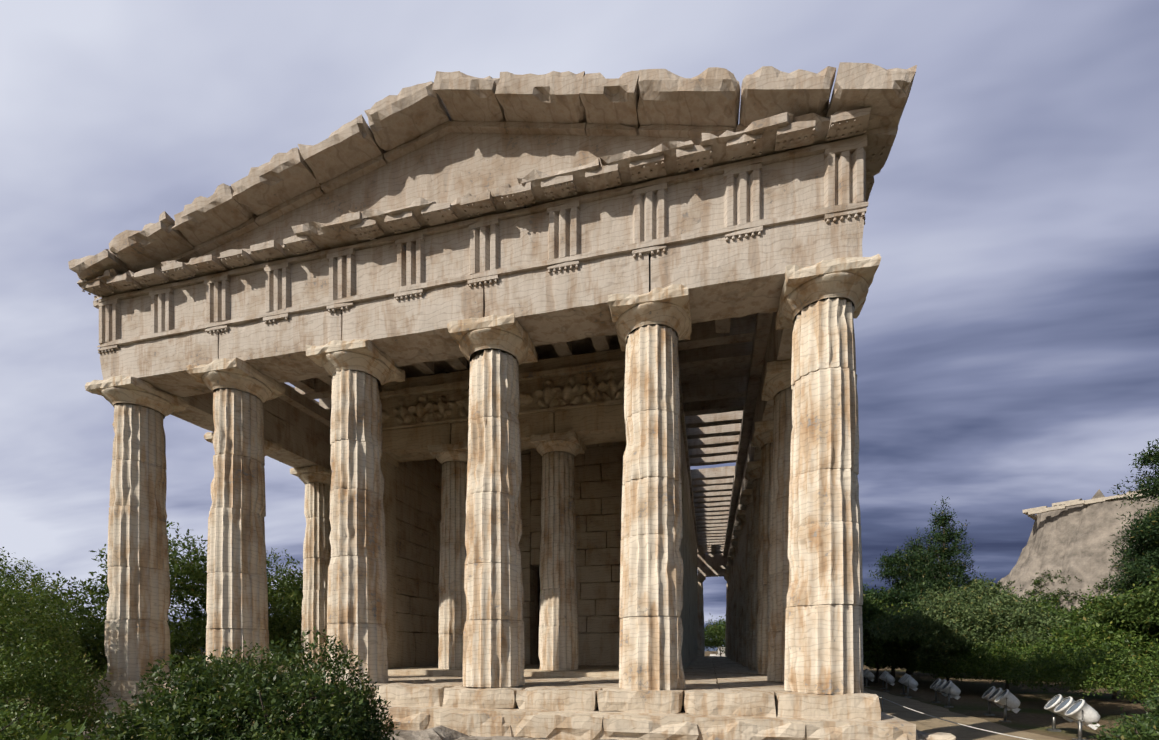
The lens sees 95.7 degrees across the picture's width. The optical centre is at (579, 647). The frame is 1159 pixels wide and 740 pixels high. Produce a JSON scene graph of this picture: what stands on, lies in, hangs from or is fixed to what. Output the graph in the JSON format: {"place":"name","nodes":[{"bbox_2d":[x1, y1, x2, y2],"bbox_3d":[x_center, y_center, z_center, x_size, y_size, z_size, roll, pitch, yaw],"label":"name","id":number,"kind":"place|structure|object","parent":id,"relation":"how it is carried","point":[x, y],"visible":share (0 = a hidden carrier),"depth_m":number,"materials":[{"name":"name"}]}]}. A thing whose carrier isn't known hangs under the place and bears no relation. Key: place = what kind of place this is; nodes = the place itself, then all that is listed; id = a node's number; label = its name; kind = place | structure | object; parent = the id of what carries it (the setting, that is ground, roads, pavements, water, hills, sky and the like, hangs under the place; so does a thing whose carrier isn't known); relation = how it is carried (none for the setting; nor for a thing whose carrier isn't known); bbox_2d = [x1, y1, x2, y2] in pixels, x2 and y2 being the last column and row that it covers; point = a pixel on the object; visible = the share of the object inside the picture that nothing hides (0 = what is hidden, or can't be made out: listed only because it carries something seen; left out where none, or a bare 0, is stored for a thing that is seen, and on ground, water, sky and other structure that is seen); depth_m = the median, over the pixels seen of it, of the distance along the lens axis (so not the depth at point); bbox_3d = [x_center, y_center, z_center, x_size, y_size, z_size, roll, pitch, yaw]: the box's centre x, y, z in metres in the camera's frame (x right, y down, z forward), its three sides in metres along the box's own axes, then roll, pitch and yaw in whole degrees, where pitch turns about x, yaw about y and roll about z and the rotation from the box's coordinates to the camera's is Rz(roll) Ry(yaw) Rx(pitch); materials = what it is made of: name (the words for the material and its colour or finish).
{"place":"outdoors","nodes":[
{"label":"outdoors","id":0,"kind":"place"},
{"bbox_2d":[95,635,724,651],"bbox_3d":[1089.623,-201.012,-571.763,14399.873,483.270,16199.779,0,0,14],"label":"distant ridges","id":1,"kind":"object","parent":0,"point":[712,649],"depth_m":3937.63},
{"bbox_2d":[863,581,967,677],"bbox_3d":[16.985,-0.987,27.317,6.920,5.302,7.661,0,0,14],"label":"tree","id":2,"kind":"object","parent":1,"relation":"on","point":[896,596],"depth_m":27.05,"materials":[{"name":"green plant"}]},
{"bbox_2d":[869,587,1063,681],"bbox_3d":[15.514,-0.327,22.092,6.491,4.002,5.790,0,0,14],"label":"broad tree","id":3,"kind":"object","parent":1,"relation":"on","point":[906,643],"depth_m":21.42,"materials":[{"name":"green plant"}]},
{"bbox_2d":[969,572,995,590],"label":"tree","id":4,"kind":"object","parent":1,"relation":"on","point":[986,579],"depth_m":44.00,"materials":[{"name":"green plant"}]},
{"bbox_2d":[1006,587,1091,679],"bbox_3d":[23.307,-0.679,25.645,8.550,4.858,7.565,0,0,14],"label":"broad tree","id":5,"kind":"object","parent":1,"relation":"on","point":[1065,611],"depth_m":26.06,"materials":[{"name":"green plant"}]},
{"bbox_2d":[378,349,698,677],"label":"temple cella walls","id":6,"kind":"structure","parent":0,"point":[582,395],"depth_m":14.42,"materials":[{"name":"beige stone"}]},
{"bbox_2d":[0,651,1157,739],"bbox_3d":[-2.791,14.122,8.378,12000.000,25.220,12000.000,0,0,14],"label":"ground","id":7,"kind":"structure","parent":0,"point":[1032,715],"depth_m":15.61,"materials":[{"name":"soil"}]},
{"bbox_2d":[0,547,117,739],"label":"hedge bush","id":8,"kind":"object","parent":7,"relation":"on","point":[40,667],"depth_m":6.04,"materials":[{"name":"green plant"}]},
{"bbox_2d":[0,521,302,687],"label":"trees","id":9,"kind":"object","parent":7,"relation":"on","point":[287,595],"visible":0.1,"depth_m":14.45,"materials":[{"name":"green plant"}]},
{"bbox_2d":[27,719,313,739],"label":"bush row","id":10,"kind":"object","parent":7,"relation":"on","point":[45,736],"visible":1,"depth_m":1.96,"materials":[{"name":"green plant"}]},
{"bbox_2d":[85,626,399,739],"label":"myrtle bush","id":11,"kind":"object","parent":7,"relation":"on","point":[208,702],"depth_m":3.78,"materials":[{"name":"green plant"}]},
{"bbox_2d":[17,719,926,739],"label":"bedrock foundation","id":12,"kind":"object","parent":7,"relation":"on","point":[440,732],"visible":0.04,"depth_m":7.15,"materials":[{"name":"beige stone"}]},
{"bbox_2d":[36,656,955,739],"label":"stepped temple base","id":13,"kind":"object","parent":7,"relation":"on","point":[721,698],"visible":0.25,"depth_m":7.51,"materials":[{"name":"beige stone"}]},
{"bbox_2d":[104,298,863,693],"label":"columns","id":14,"kind":"structure","parent":13,"relation":"on","point":[794,598],"depth_m":8.46,"materials":[{"name":"beige stone"}]},
{"bbox_2d":[85,254,880,581],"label":"column capitals","id":15,"kind":"object","parent":14,"relation":"on","point":[823,280],"visible":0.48,"depth_m":8.63,"materials":[{"name":"beige stone"}]},
{"bbox_2d":[97,134,868,576],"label":"entablature","id":16,"kind":"structure","parent":15,"relation":"on","point":[729,240],"depth_m":8.23,"materials":[{"name":"beige stone"}]},
{"bbox_2d":[68,62,916,553],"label":"pediment","id":17,"kind":"structure","parent":16,"relation":"on","point":[442,148],"depth_m":8.05,"materials":[{"name":"beige stone"}]},
{"bbox_2d":[279,313,772,556],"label":"ceiling beams","id":18,"kind":"structure","parent":16,"relation":"on","point":[721,362],"depth_m":13.77,"materials":[{"name":"beige stone"}]},
{"bbox_2d":[427,430,585,670],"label":"inner columns","id":19,"kind":"structure","parent":13,"relation":"on","point":[558,622],"depth_m":12.09,"materials":[{"name":"beige stone"}]},
{"bbox_2d":[270,647,725,657],"bbox_3d":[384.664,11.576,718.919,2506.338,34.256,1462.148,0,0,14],"label":"city blocks","id":20,"kind":"structure","parent":7,"relation":"on","point":[723,654],"depth_m":272.06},
{"bbox_2d":[66,677,1085,739],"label":"floodlight bases","id":21,"kind":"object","parent":7,"relation":"on","point":[1053,729],"depth_m":11.43,"materials":[{"name":"grey metal"}]},
{"bbox_2d":[61,668,1099,729],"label":"floodlights","id":22,"kind":"object","parent":21,"relation":"attached to","point":[1090,714],"visible":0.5,"depth_m":11.39,"materials":[{"name":"white metal"}]},
{"bbox_2d":[866,671,1081,713],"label":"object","id":23,"kind":"object","parent":22,"relation":"in","point":[1075,706],"visible":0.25,"depth_m":10.06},
{"bbox_2d":[704,614,725,655],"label":"tree","id":24,"kind":"object","parent":7,"relation":"on","point":[714,636],"depth_m":51.30,"materials":[{"name":"green plant"}]},
{"bbox_2d":[860,590,912,682],"bbox_3d":[12.963,-0.467,23.956,5.538,4.311,5.381,0,0,14],"label":"broad tree","id":25,"kind":"object","parent":7,"relation":"on","point":[871,645],"depth_m":22.29,"materials":[{"name":"green plant"}]},
{"bbox_2d":[892,527,927,591],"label":"cypress tree","id":26,"kind":"object","parent":7,"relation":"on","point":[911,546],"depth_m":39.11,"materials":[{"name":"green plant"}]},
{"bbox_2d":[868,541,958,674],"bbox_3d":[18.781,-2.275,31.825,7.013,7.993,4.757,0,0,14],"label":"broad tree","id":27,"kind":"object","parent":7,"relation":"on","point":[890,570],"depth_m":31.11,"materials":[{"name":"green plant"}]},
{"bbox_2d":[905,496,980,647],"bbox_3d":[20.249,-3.336,29.253,4.937,10.138,4.765,0,0,14],"label":"cypress tree","id":28,"kind":"object","parent":7,"relation":"on","point":[952,567],"depth_m":28.88,"materials":[{"name":"green plant"}]},
{"bbox_2d":[879,697,1032,739],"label":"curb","id":29,"kind":"object","parent":7,"relation":"on","point":[961,724],"visible":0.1,"depth_m":8.35,"materials":[{"name":"beige stone"}]},
{"bbox_2d":[864,687,1063,739],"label":"paved path","id":30,"kind":"structure","parent":7,"relation":"on","point":[927,724],"depth_m":11.05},
{"bbox_2d":[863,578,1103,691],"bbox_3d":[14.463,-0.474,18.873,6.898,4.382,5.359,0,0,41],"label":"olive tree","id":31,"kind":"object","parent":7,"relation":"on","point":[999,610],"depth_m":18.40,"materials":[{"name":"green plant"}]},
{"bbox_2d":[863,632,1158,704],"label":"path hedge","id":32,"kind":"object","parent":7,"relation":"on","point":[1083,673],"depth_m":13.27,"materials":[{"name":"green plant"}]},
{"bbox_2d":[971,575,1079,610],"bbox_3d":[23.776,-1.115,29.756,9.027,5.702,5.822,0,0,14],"label":"bush","id":33,"kind":"object","parent":7,"relation":"on","point":[1015,593],"depth_m":28.93,"materials":[{"name":"green plant"}]},
{"bbox_2d":[997,489,1158,611],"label":"rocky hill","id":34,"kind":"structure","parent":7,"relation":"on","point":[1072,541],"depth_m":610.99,"materials":[{"name":"beige stone"}]},
{"bbox_2d":[995,555,1133,609],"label":"acropolis slope trees","id":35,"kind":"object","parent":34,"relation":"on","point":[1036,581],"visible":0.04,"depth_m":612.84,"materials":[{"name":"green plant"}]},
{"bbox_2d":[1023,489,1148,519],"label":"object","id":36,"kind":"object","parent":34,"relation":"on","point":[1031,512],"visible":0.23,"depth_m":630.64,"materials":[{"name":"beige stone"}]},
{"bbox_2d":[1023,582,1158,698],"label":"broad tree","id":37,"kind":"object","parent":7,"relation":"on","point":[1096,635],"depth_m":15.08,"materials":[{"name":"green plant"}]},
{"bbox_2d":[1088,565,1158,657],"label":"broad tree","id":38,"kind":"object","parent":7,"relation":"on","point":[1133,609],"depth_m":14.43,"materials":[{"name":"green plant"}]},
{"bbox_2d":[1089,685,1158,739],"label":"bush","id":39,"kind":"object","parent":7,"relation":"on","point":[1146,728],"depth_m":4.29,"materials":[{"name":"green plant"}]},
{"bbox_2d":[1108,505,1154,595],"bbox_3d":[37.569,-3.864,34.616,5.468,11.197,5.305,0,0,14],"label":"cypress tree","id":40,"kind":"object","parent":7,"relation":"on","point":[1128,558],"depth_m":35.41,"materials":[{"name":"green plant"}]},
{"bbox_2d":[1121,474,1157,545],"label":"pine tree","id":41,"kind":"object","parent":7,"relation":"on","point":[1145,517],"visible":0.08,"depth_m":26.71,"materials":[{"name":"green plant"}]},
{"bbox_3d":[24.144,-3.082,20.976,1.453,9.739,2.817,0,0,14],"label":"right pine tree trunk and limbs","id":42,"kind":"object","parent":7,"relation":"on","visible":0},
{"bbox_2d":[1103,438,1158,595],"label":"pine tree","id":43,"kind":"object","parent":42,"relation":"attached to","point":[1142,550],"visible":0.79,"depth_m":21.71,"materials":[{"name":"green plant"}]},
{"bbox_2d":[0,0,1158,629],"label":"sky","id":44,"kind":"structure","parent":0,"point":[1006,328],"materials":[{"name":"grey"}]}
]}

